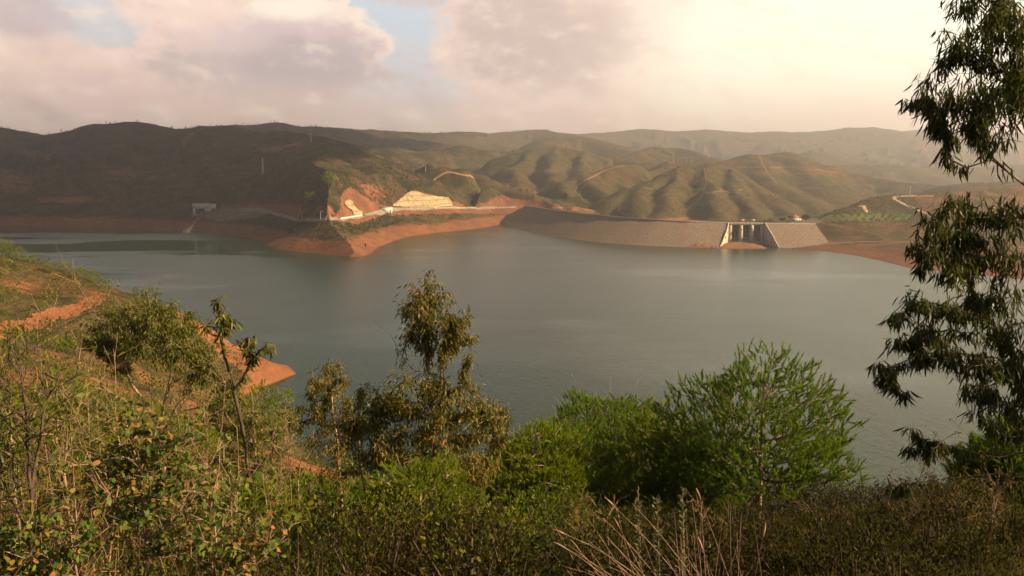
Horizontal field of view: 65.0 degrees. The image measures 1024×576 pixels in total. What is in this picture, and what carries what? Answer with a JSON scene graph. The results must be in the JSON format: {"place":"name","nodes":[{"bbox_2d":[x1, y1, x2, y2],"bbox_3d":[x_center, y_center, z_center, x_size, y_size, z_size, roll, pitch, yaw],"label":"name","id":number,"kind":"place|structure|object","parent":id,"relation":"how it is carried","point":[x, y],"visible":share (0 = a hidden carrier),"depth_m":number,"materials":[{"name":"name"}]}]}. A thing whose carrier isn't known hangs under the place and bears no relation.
{"place":"outdoors","nodes":[
{"label":"outdoors","id":0,"kind":"place"},
{"bbox_2d":[239,206,515,221],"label":"road","id":1,"kind":"structure","parent":0,"point":[378,212],"depth_m":1189.13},
{"bbox_2d":[0,225,1023,514],"bbox_3d":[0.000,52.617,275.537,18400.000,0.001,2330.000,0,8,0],"label":"reservoir water","id":2,"kind":"structure","parent":0,"point":[550,315],"depth_m":525.40,"materials":[{"name":"liquid"}]},
{"bbox_2d":[500,205,828,247],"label":"dam","id":3,"kind":"structure","parent":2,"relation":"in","point":[604,228],"depth_m":1027.61,"materials":[{"name":"concrete"}]},
{"bbox_2d":[710,219,778,247],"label":"spillway","id":4,"kind":"object","parent":3,"relation":"on","point":[760,234],"visible":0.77,"depth_m":1006.19,"materials":[{"name":"concrete"}]},
{"bbox_2d":[715,242,765,248],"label":"earth mound","id":5,"kind":"object","parent":2,"relation":"in","point":[737,245],"visible":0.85,"depth_m":963.39,"materials":[{"name":"orange soil"}]},
{"bbox_2d":[0,122,1023,278],"bbox_3d":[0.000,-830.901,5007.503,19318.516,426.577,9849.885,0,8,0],"label":"hills","id":6,"kind":"structure","parent":0,"point":[869,158],"depth_m":1615.41,"materials":[{"name":"plant"}]},
{"bbox_2d":[191,203,215,216],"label":"intake building","id":7,"kind":"structure","parent":6,"relation":"on","point":[198,207],"depth_m":1274.48,"materials":[{"name":"white paint"}]},
{"bbox_2d":[392,190,451,206],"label":"sprayed concrete slope","id":8,"kind":"structure","parent":6,"relation":"on","point":[416,198],"depth_m":1259.90,"materials":[{"name":"concrete"}]},
{"bbox_2d":[1,120,857,252],"bbox_3d":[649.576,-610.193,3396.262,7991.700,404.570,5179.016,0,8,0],"label":"distant woodland","id":9,"kind":"object","parent":6,"relation":"on","point":[319,156],"visible":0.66,"depth_m":2061.87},
{"bbox_2d":[0,121,1023,238],"bbox_3d":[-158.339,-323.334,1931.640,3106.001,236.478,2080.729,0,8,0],"label":"hill scrub","id":10,"kind":"object","parent":6,"relation":"on","point":[318,180],"visible":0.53,"depth_m":1439.57,"materials":[{"name":"plant"}]},
{"bbox_2d":[0,255,1023,575],"bbox_3d":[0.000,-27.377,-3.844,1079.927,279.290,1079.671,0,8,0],"label":"hillside ground","id":11,"kind":"structure","parent":0,"point":[28,277],"depth_m":272.89,"materials":[{"name":"soil"}]},
{"bbox_2d":[0,384,46,550],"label":"eucalyptus sapling","id":12,"kind":"object","parent":11,"relation":"on","point":[12,426],"visible":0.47,"depth_m":10.37,"materials":[{"name":"green plant"}]},
{"bbox_2d":[3,390,57,432],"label":"bush","id":13,"kind":"object","parent":11,"relation":"on","point":[37,419],"visible":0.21,"depth_m":51.63,"materials":[{"name":"green plant"}]},
{"bbox_2d":[20,361,99,416],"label":"bush","id":14,"kind":"object","parent":11,"relation":"on","point":[66,384],"visible":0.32,"depth_m":63.53,"materials":[{"name":"green plant"}]},
{"bbox_2d":[42,416,87,540],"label":"eucalyptus sapling","id":15,"kind":"object","parent":11,"relation":"on","point":[55,444],"visible":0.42,"depth_m":13.53,"materials":[{"name":"green plant"}]},
{"bbox_2d":[0,487,131,575],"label":"round leaved shrub","id":16,"kind":"object","parent":11,"relation":"on","point":[8,552],"visible":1,"depth_m":5.28,"materials":[{"name":"green plant"}]},
{"bbox_2d":[0,345,140,575],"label":"dry shrub","id":17,"kind":"object","parent":11,"relation":"on","point":[66,440],"visible":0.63,"depth_m":6.85,"materials":[{"name":"green plant"}]},
{"bbox_2d":[35,392,108,572],"bbox_3d":[-5.729,2.781,10.534,1.090,2.964,0.927,2,9,12],"label":"bare sapling","id":18,"kind":"object","parent":11,"relation":"on","point":[76,515],"visible":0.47,"depth_m":10.48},
{"bbox_2d":[0,306,156,570],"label":"shrub","id":19,"kind":"object","parent":11,"relation":"on","point":[30,479],"visible":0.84,"depth_m":5.72,"materials":[{"name":"green plant"}]},
{"bbox_2d":[0,244,159,418],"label":"bare branching shrub","id":20,"kind":"object","parent":11,"relation":"on","point":[18,362],"visible":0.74,"depth_m":9.19,"materials":[{"name":"plant"}]},
{"bbox_2d":[51,409,113,458],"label":"bush","id":21,"kind":"object","parent":11,"relation":"on","point":[85,429],"visible":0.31,"depth_m":45.74,"materials":[{"name":"green plant"}]},
{"bbox_2d":[43,446,123,575],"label":"eucalyptus sapling","id":22,"kind":"object","parent":11,"relation":"on","point":[85,480],"visible":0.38,"depth_m":9.41,"materials":[{"name":"green plant"}]},
{"bbox_2d":[25,333,170,575],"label":"dry shrub","id":23,"kind":"object","parent":11,"relation":"on","point":[98,443],"visible":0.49,"depth_m":7.85,"materials":[{"name":"green plant"}]},
{"bbox_2d":[66,380,137,431],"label":"bush","id":24,"kind":"object","parent":11,"relation":"on","point":[104,397],"visible":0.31,"depth_m":59.73,"materials":[{"name":"green plant"}]},
{"bbox_2d":[96,425,155,471],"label":"bush","id":25,"kind":"object","parent":11,"relation":"on","point":[109,440],"visible":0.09,"depth_m":41.33,"materials":[{"name":"green plant"}]},
{"bbox_2d":[43,381,256,575],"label":"round leaved shrub","id":26,"kind":"object","parent":11,"relation":"on","point":[145,516],"visible":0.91,"depth_m":6.26,"materials":[{"name":"green plant"}]},
{"bbox_2d":[111,387,192,444],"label":"bush","id":27,"kind":"object","parent":11,"relation":"on","point":[159,408],"visible":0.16,"depth_m":53.97,"materials":[{"name":"green plant"}]},
{"bbox_2d":[139,452,198,572],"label":"eucalyptus sapling","id":28,"kind":"object","parent":11,"relation":"on","point":[176,493],"visible":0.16,"depth_m":11.57,"materials":[{"name":"green plant"}]},
{"bbox_2d":[77,282,271,487],"bbox_3d":[-14.628,4.534,34.272,7.822,9.209,4.287,3,9,22],"label":"shrub","id":29,"kind":"object","parent":11,"relation":"on","point":[187,350],"visible":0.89,"depth_m":33.62,"materials":[{"name":"green plant"}]},
{"bbox_2d":[170,426,205,531],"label":"eucalyptus sapling","id":30,"kind":"object","parent":11,"relation":"on","point":[189,484],"visible":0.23,"depth_m":15.70,"materials":[{"name":"green plant"}]},
{"bbox_2d":[165,413,227,473],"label":"bush","id":31,"kind":"object","parent":11,"relation":"on","point":[210,436],"visible":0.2,"depth_m":48.01,"materials":[{"name":"green plant"}]},
{"bbox_2d":[161,338,263,569],"bbox_3d":[-3.836,2.403,10.438,1.544,3.692,0.815,2,9,15],"label":"dry shrub","id":32,"kind":"object","parent":11,"relation":"on","point":[194,445],"visible":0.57,"depth_m":10.35,"materials":[{"name":"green plant"}]},
{"bbox_2d":[195,451,241,511],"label":"eucalyptus sapling","id":33,"kind":"object","parent":11,"relation":"on","point":[228,463],"visible":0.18,"depth_m":14.58,"materials":[{"name":"green plant"}]},
{"bbox_2d":[197,294,276,539],"bbox_3d":[-4.164,2.449,12.402,1.163,4.814,0.699,-2,9,-16],"label":"eucalyptus sapling","id":34,"kind":"object","parent":11,"relation":"on","point":[248,342],"visible":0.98,"depth_m":12.24,"materials":[{"name":"green plant"}]},
{"bbox_2d":[163,452,316,575],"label":"round leaved shrub","id":35,"kind":"object","parent":11,"relation":"on","point":[234,566],"visible":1,"depth_m":5.80,"materials":[{"name":"green plant"}]},
{"bbox_2d":[187,466,302,574],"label":"shrub","id":36,"kind":"object","parent":11,"relation":"on","point":[249,499],"visible":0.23,"depth_m":12.67,"materials":[{"name":"green plant"}]},
{"bbox_2d":[211,405,299,484],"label":"shrub","id":37,"kind":"object","parent":11,"relation":"on","point":[234,451],"visible":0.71,"depth_m":19.64,"materials":[{"name":"green plant"}]},
{"bbox_2d":[214,375,299,448],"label":"bush","id":38,"kind":"object","parent":11,"relation":"on","point":[271,401],"visible":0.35,"depth_m":76.45,"materials":[{"name":"green plant"}]},
{"bbox_2d":[239,396,336,557],"bbox_3d":[-3.579,3.215,12.571,1.593,3.174,1.039,0,8,0],"label":"shrub","id":39,"kind":"object","parent":11,"relation":"on","point":[280,454],"visible":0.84,"depth_m":12.51,"materials":[{"name":"green plant"}]},
{"bbox_2d":[207,499,387,575],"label":"bush","id":40,"kind":"object","parent":11,"relation":"on","point":[298,535],"visible":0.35,"depth_m":8.64,"materials":[{"name":"green plant"}]},
{"bbox_2d":[267,526,334,575],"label":"bush","id":41,"kind":"object","parent":11,"relation":"on","point":[319,538],"visible":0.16,"depth_m":9.61,"materials":[{"name":"green plant"}]},
{"bbox_2d":[287,454,324,516],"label":"eucalyptus sapling","id":42,"kind":"object","parent":11,"relation":"on","point":[299,474],"visible":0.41,"depth_m":25.14,"materials":[{"name":"green plant"}]},
{"bbox_2d":[274,502,358,574],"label":"shrub","id":43,"kind":"object","parent":11,"relation":"on","point":[307,518],"visible":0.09,"depth_m":11.05,"materials":[{"name":"green plant"}]},
{"bbox_2d":[0,247,634,528],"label":"hillside scrub","id":44,"kind":"object","parent":11,"relation":"on","point":[356,479],"visible":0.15,"depth_m":71.55,"materials":[{"name":"green plant"}]},
{"bbox_2d":[288,359,356,516],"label":"eucalyptus tree","id":45,"kind":"object","parent":11,"relation":"on","point":[328,397],"visible":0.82,"depth_m":20.67,"materials":[{"name":"green plant"}]},
{"bbox_2d":[284,469,367,519],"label":"bush","id":46,"kind":"object","parent":11,"relation":"on","point":[308,477],"visible":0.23,"depth_m":31.49,"materials":[{"name":"green plant"}]},
{"bbox_2d":[0,428,682,575],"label":"green undergrowth","id":47,"kind":"object","parent":11,"relation":"on","point":[164,565],"visible":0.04,"depth_m":11.41,"materials":[{"name":"green plant"}]},
{"bbox_2d":[278,479,421,575],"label":"bush","id":48,"kind":"object","parent":11,"relation":"on","point":[347,519],"visible":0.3,"depth_m":10.72,"materials":[{"name":"green plant"}]},
{"bbox_2d":[307,525,409,575],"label":"bush","id":49,"kind":"object","parent":11,"relation":"on","point":[362,558],"visible":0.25,"depth_m":8.55,"materials":[{"name":"green plant"}]},
{"bbox_2d":[322,383,404,502],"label":"eucalyptus tree","id":50,"kind":"object","parent":11,"relation":"on","point":[357,467],"visible":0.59,"depth_m":18.18,"materials":[{"name":"green plant"}]},
{"bbox_2d":[283,491,475,575],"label":"bush","id":51,"kind":"object","parent":11,"relation":"on","point":[392,561],"visible":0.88,"depth_m":7.52,"materials":[{"name":"green plant"}]},
{"bbox_2d":[326,471,453,570],"bbox_3d":[-1.991,3.815,12.651,2.461,1.775,2.214,-6,10,-36],"label":"bush","id":52,"kind":"object","parent":11,"relation":"on","point":[375,499],"visible":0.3,"depth_m":12.88,"materials":[{"name":"green plant"}]},
{"bbox_2d":[354,444,487,544],"bbox_3d":[-1.694,4.261,15.234,2.581,2.484,2.586,0,8,0],"label":"bush","id":53,"kind":"object","parent":11,"relation":"on","point":[419,469],"visible":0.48,"depth_m":15.04,"materials":[{"name":"green plant"}]},
{"bbox_2d":[333,270,521,502],"bbox_3d":[-1.779,2.825,17.581,3.938,6.648,2.777,-4,9,-23],"label":"eucalyptus tree","id":54,"kind":"object","parent":11,"relation":"on","point":[482,418],"visible":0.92,"depth_m":17.26,"materials":[{"name":"green plant"}]},
{"bbox_2d":[369,495,520,575],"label":"bush","id":55,"kind":"object","parent":11,"relation":"on","point":[443,527],"visible":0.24,"depth_m":9.26,"materials":[{"name":"green plant"}]},
{"bbox_2d":[424,487,537,567],"bbox_3d":[-0.420,3.660,11.654,1.550,1.456,1.842,-7,11,-41],"label":"bush","id":56,"kind":"object","parent":11,"relation":"on","point":[472,506],"visible":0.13,"depth_m":11.75,"materials":[{"name":"green plant"}]},
{"bbox_2d":[425,493,536,566],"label":"bush","id":57,"kind":"object","parent":11,"relation":"on","point":[491,509],"visible":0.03,"depth_m":12.06,"materials":[{"name":"green plant"}]},
{"bbox_2d":[374,478,588,575],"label":"bush","id":58,"kind":"object","parent":11,"relation":"on","point":[488,560],"visible":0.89,"depth_m":7.46,"materials":[{"name":"green plant"}]},
{"bbox_2d":[463,488,544,558],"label":"dry shrub","id":59,"kind":"object","parent":11,"relation":"on","point":[500,518],"visible":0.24,"depth_m":9.46,"materials":[{"name":"green plant"}]},
{"bbox_2d":[0,421,1023,575],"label":"dry twigs","id":60,"kind":"object","parent":11,"relation":"on","point":[108,535],"visible":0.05,"depth_m":10.74,"materials":[{"name":"plant"}]},
{"bbox_2d":[0,423,1023,575],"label":"brown undergrowth","id":61,"kind":"object","parent":11,"relation":"on","point":[885,562],"visible":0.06,"depth_m":10.40,"materials":[{"name":"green plant"}]},
{"bbox_2d":[408,472,620,575],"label":"bush","id":62,"kind":"object","parent":11,"relation":"on","point":[525,544],"visible":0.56,"depth_m":8.02,"materials":[{"name":"green plant"}]},
{"bbox_2d":[17,493,1023,575],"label":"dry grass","id":63,"kind":"structure","parent":11,"relation":"on","point":[747,567],"depth_m":10.93,"materials":[{"name":"plant"}]},
{"bbox_2d":[460,417,600,522],"bbox_3d":[0.484,5.066,20.992,3.760,3.804,3.420,0,8,0],"label":"pine tree","id":64,"kind":"object","parent":11,"relation":"on","point":[512,474],"visible":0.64,"depth_m":20.45,"materials":[{"name":"green plant"}]},
{"bbox_2d":[484,524,580,575],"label":"bush","id":65,"kind":"object","parent":11,"relation":"on","point":[540,552],"visible":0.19,"depth_m":8.54,"materials":[{"name":"green plant"}]},
{"bbox_2d":[494,471,601,561],"bbox_3d":[0.564,3.925,13.223,2.385,1.659,1.792,-4,9,-24],"label":"bush","id":66,"kind":"object","parent":11,"relation":"on","point":[545,508],"visible":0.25,"depth_m":13.33,"materials":[{"name":"green plant"}]},
{"bbox_2d":[515,480,610,540],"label":"bush","id":67,"kind":"object","parent":11,"relation":"on","point":[559,505],"visible":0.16,"depth_m":15.90,"materials":[{"name":"green plant"}]},
{"bbox_2d":[507,407,645,523],"bbox_3d":[2.174,6.303,27.026,5.432,4.491,4.694,0,8,0],"label":"pine tree","id":68,"kind":"object","parent":11,"relation":"on","point":[581,428],"visible":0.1,"depth_m":26.71,"materials":[{"name":"green plant"}]},
{"bbox_2d":[552,535,620,575],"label":"bush","id":69,"kind":"object","parent":11,"relation":"on","point":[587,562],"visible":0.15,"depth_m":8.60,"materials":[{"name":"green plant"}]},
{"bbox_2d":[551,477,632,575],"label":"dry shrub","id":70,"kind":"object","parent":11,"relation":"on","point":[578,515],"visible":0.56,"depth_m":9.48,"materials":[{"name":"green plant"}]},
{"bbox_2d":[543,499,641,553],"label":"bush","id":71,"kind":"object","parent":11,"relation":"on","point":[597,527],"visible":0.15,"depth_m":13.87,"materials":[{"name":"green plant"}]},
{"bbox_2d":[520,495,713,575],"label":"bush","id":72,"kind":"object","parent":11,"relation":"on","point":[605,558],"visible":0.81,"depth_m":7.51,"materials":[{"name":"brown plant"}]},
{"bbox_2d":[552,369,696,520],"bbox_3d":[4.019,6.362,30.097,6.775,5.903,7.145,0,8,0],"label":"pine tree","id":73,"kind":"object","parent":11,"relation":"on","point":[631,409],"visible":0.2,"depth_m":29.95,"materials":[{"name":"green plant"}]},
{"bbox_2d":[590,503,685,573],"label":"bush","id":74,"kind":"object","parent":11,"relation":"on","point":[632,521],"visible":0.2,"depth_m":11.71,"materials":[{"name":"green plant"}]},
{"bbox_2d":[633,486,645,575],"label":"leafy spike","id":75,"kind":"object","parent":11,"relation":"on","point":[638,518],"visible":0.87,"depth_m":4.87,"materials":[{"name":"green plant"}]},
{"bbox_2d":[585,394,721,518],"bbox_3d":[4.411,5.676,25.164,4.432,4.744,4.296,0,8,0],"label":"pine tree","id":76,"kind":"object","parent":11,"relation":"on","point":[639,447],"visible":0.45,"depth_m":24.54,"materials":[{"name":"green plant"}]},
{"bbox_2d":[652,495,663,575],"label":"leafy spike","id":77,"kind":"object","parent":11,"relation":"on","point":[659,549],"visible":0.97,"depth_m":4.87,"materials":[{"name":"green plant"}]},
{"bbox_2d":[554,488,765,575],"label":"dry stalk plant","id":78,"kind":"object","parent":11,"relation":"on","point":[617,524],"visible":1,"depth_m":4.47,"materials":[{"name":"plant"}]},
{"bbox_2d":[677,487,689,575],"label":"leafy spike","id":79,"kind":"object","parent":11,"relation":"on","point":[681,503],"visible":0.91,"depth_m":4.86,"materials":[{"name":"green plant"}]},
{"bbox_2d":[644,503,735,547],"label":"bush","id":80,"kind":"object","parent":11,"relation":"on","point":[675,511],"visible":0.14,"depth_m":13.90,"materials":[{"name":"green plant"}]},
{"bbox_2d":[636,413,749,525],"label":"pine tree","id":81,"kind":"object","parent":11,"relation":"on","point":[661,475],"visible":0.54,"depth_m":23.04,"materials":[{"name":"green plant"}]},
{"bbox_2d":[621,489,783,575],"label":"bush","id":82,"kind":"object","parent":11,"relation":"on","point":[670,557],"visible":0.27,"depth_m":8.58,"materials":[{"name":"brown plant"}]},
{"bbox_2d":[684,492,741,569],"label":"dry shrub","id":83,"kind":"object","parent":11,"relation":"on","point":[726,529],"visible":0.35,"depth_m":10.57,"materials":[{"name":"brown plant"}]},
{"bbox_2d":[632,501,816,575],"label":"bush","id":84,"kind":"object","parent":11,"relation":"on","point":[720,562],"visible":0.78,"depth_m":7.52,"materials":[{"name":"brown plant"}]},
{"bbox_2d":[681,493,786,560],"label":"bush","id":85,"kind":"object","parent":11,"relation":"on","point":[735,515],"visible":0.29,"depth_m":11.69,"materials":[{"name":"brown plant"}]},
{"bbox_2d":[648,337,875,520],"bbox_3d":[6.736,4.189,21.896,5.314,5.646,5.527,-3,9,-21],"label":"pine tree","id":86,"kind":"object","parent":11,"relation":"on","point":[825,450],"visible":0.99,"depth_m":21.06,"materials":[{"name":"green plant"}]},
{"bbox_2d":[724,487,812,545],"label":"bush","id":87,"kind":"object","parent":11,"relation":"on","point":[773,512],"visible":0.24,"depth_m":12.76,"materials":[{"name":"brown plant"}]},
{"bbox_2d":[737,472,827,519],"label":"bush","id":88,"kind":"object","parent":11,"relation":"on","point":[763,496],"visible":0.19,"depth_m":27.25,"materials":[{"name":"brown plant"}]},
{"bbox_2d":[724,507,873,575],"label":"bush","id":89,"kind":"object","parent":11,"relation":"on","point":[786,564],"visible":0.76,"depth_m":7.47,"materials":[{"name":"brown plant"}]},
{"bbox_2d":[782,472,861,513],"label":"bush","id":90,"kind":"object","parent":11,"relation":"on","point":[814,488],"visible":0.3,"depth_m":26.26,"materials":[{"name":"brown plant"}]},
{"bbox_2d":[776,483,868,546],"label":"bush","id":91,"kind":"object","parent":11,"relation":"on","point":[825,508],"visible":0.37,"depth_m":11.65,"materials":[{"name":"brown plant"}]},
{"bbox_2d":[788,497,862,569],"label":"dry shrub","id":92,"kind":"object","parent":11,"relation":"on","point":[839,515],"visible":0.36,"depth_m":8.97,"materials":[{"name":"brown plant"}]},
{"bbox_2d":[743,490,945,575],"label":"bush","id":93,"kind":"object","parent":11,"relation":"on","point":[832,532],"visible":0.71,"depth_m":7.46,"materials":[{"name":"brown plant"}]},
{"bbox_2d":[818,479,894,512],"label":"bush","id":94,"kind":"object","parent":11,"relation":"on","point":[857,490],"visible":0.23,"depth_m":25.83,"materials":[{"name":"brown plant"}]},
{"bbox_2d":[836,476,922,507],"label":"bush","id":95,"kind":"object","parent":11,"relation":"on","point":[873,497],"visible":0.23,"depth_m":24.63,"materials":[{"name":"green plant"}]},
{"bbox_2d":[794,502,969,575],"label":"bush","id":96,"kind":"object","parent":11,"relation":"on","point":[852,539],"visible":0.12,"depth_m":9.68,"materials":[{"name":"green plant"}]},
{"bbox_2d":[792,500,1010,575],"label":"bush","id":97,"kind":"object","parent":11,"relation":"on","point":[927,541],"visible":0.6,"depth_m":7.56,"materials":[{"name":"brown plant"}]},
{"bbox_2d":[876,473,982,548],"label":"bush","id":98,"kind":"object","parent":11,"relation":"on","point":[921,499],"visible":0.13,"depth_m":11.06,"materials":[{"name":"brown plant"}]},
{"bbox_2d":[887,468,972,558],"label":"dry shrub","id":99,"kind":"object","parent":11,"relation":"on","point":[925,503],"visible":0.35,"depth_m":9.46,"materials":[{"name":"brown plant"}]},
{"bbox_2d":[859,491,1023,575],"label":"bush","id":100,"kind":"object","parent":11,"relation":"on","point":[937,525],"visible":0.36,"depth_m":8.54,"materials":[{"name":"green plant"}]},
{"bbox_2d":[864,0,1023,503],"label":"eucalyptus tree","id":101,"kind":"object","parent":11,"relation":"on","point":[966,262],"visible":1,"depth_m":7.55,"materials":[{"name":"green plant"}]},
{"bbox_2d":[901,419,1016,552],"bbox_3d":[5.351,2.578,9.569,1.405,2.021,0.786,-1,8,-10],"label":"fine twigged shrub","id":102,"kind":"object","parent":11,"relation":"on","point":[958,484],"visible":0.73,"depth_m":9.42,"materials":[{"name":"green plant"}]},
{"bbox_2d":[920,510,1023,575],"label":"bush","id":103,"kind":"object","parent":11,"relation":"on","point":[1012,552],"visible":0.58,"depth_m":7.54,"materials":[{"name":"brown plant"}]},
{"bbox_2d":[934,475,1020,520],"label":"bush","id":104,"kind":"object","parent":11,"relation":"on","point":[967,505],"visible":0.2,"depth_m":12.10,"materials":[{"name":"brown plant"}]},
{"bbox_2d":[939,411,1023,508],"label":"pine tree","id":105,"kind":"object","parent":11,"relation":"on","point":[984,445],"visible":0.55,"depth_m":13.88,"materials":[{"name":"green plant"}]},
{"bbox_2d":[961,473,1023,549],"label":"bush","id":106,"kind":"object","parent":11,"relation":"on","point":[1020,520],"visible":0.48,"depth_m":10.61,"materials":[{"name":"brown plant"}]},
{"bbox_2d":[965,453,1023,558],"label":"dry shrub","id":107,"kind":"object","parent":11,"relation":"on","point":[997,499],"visible":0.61,"depth_m":9.99,"materials":[{"name":"brown plant"}]},
{"bbox_2d":[0,0,1023,134],"label":"sky","id":108,"kind":"structure","parent":0,"point":[434,66],"materials":[{"name":"white"}]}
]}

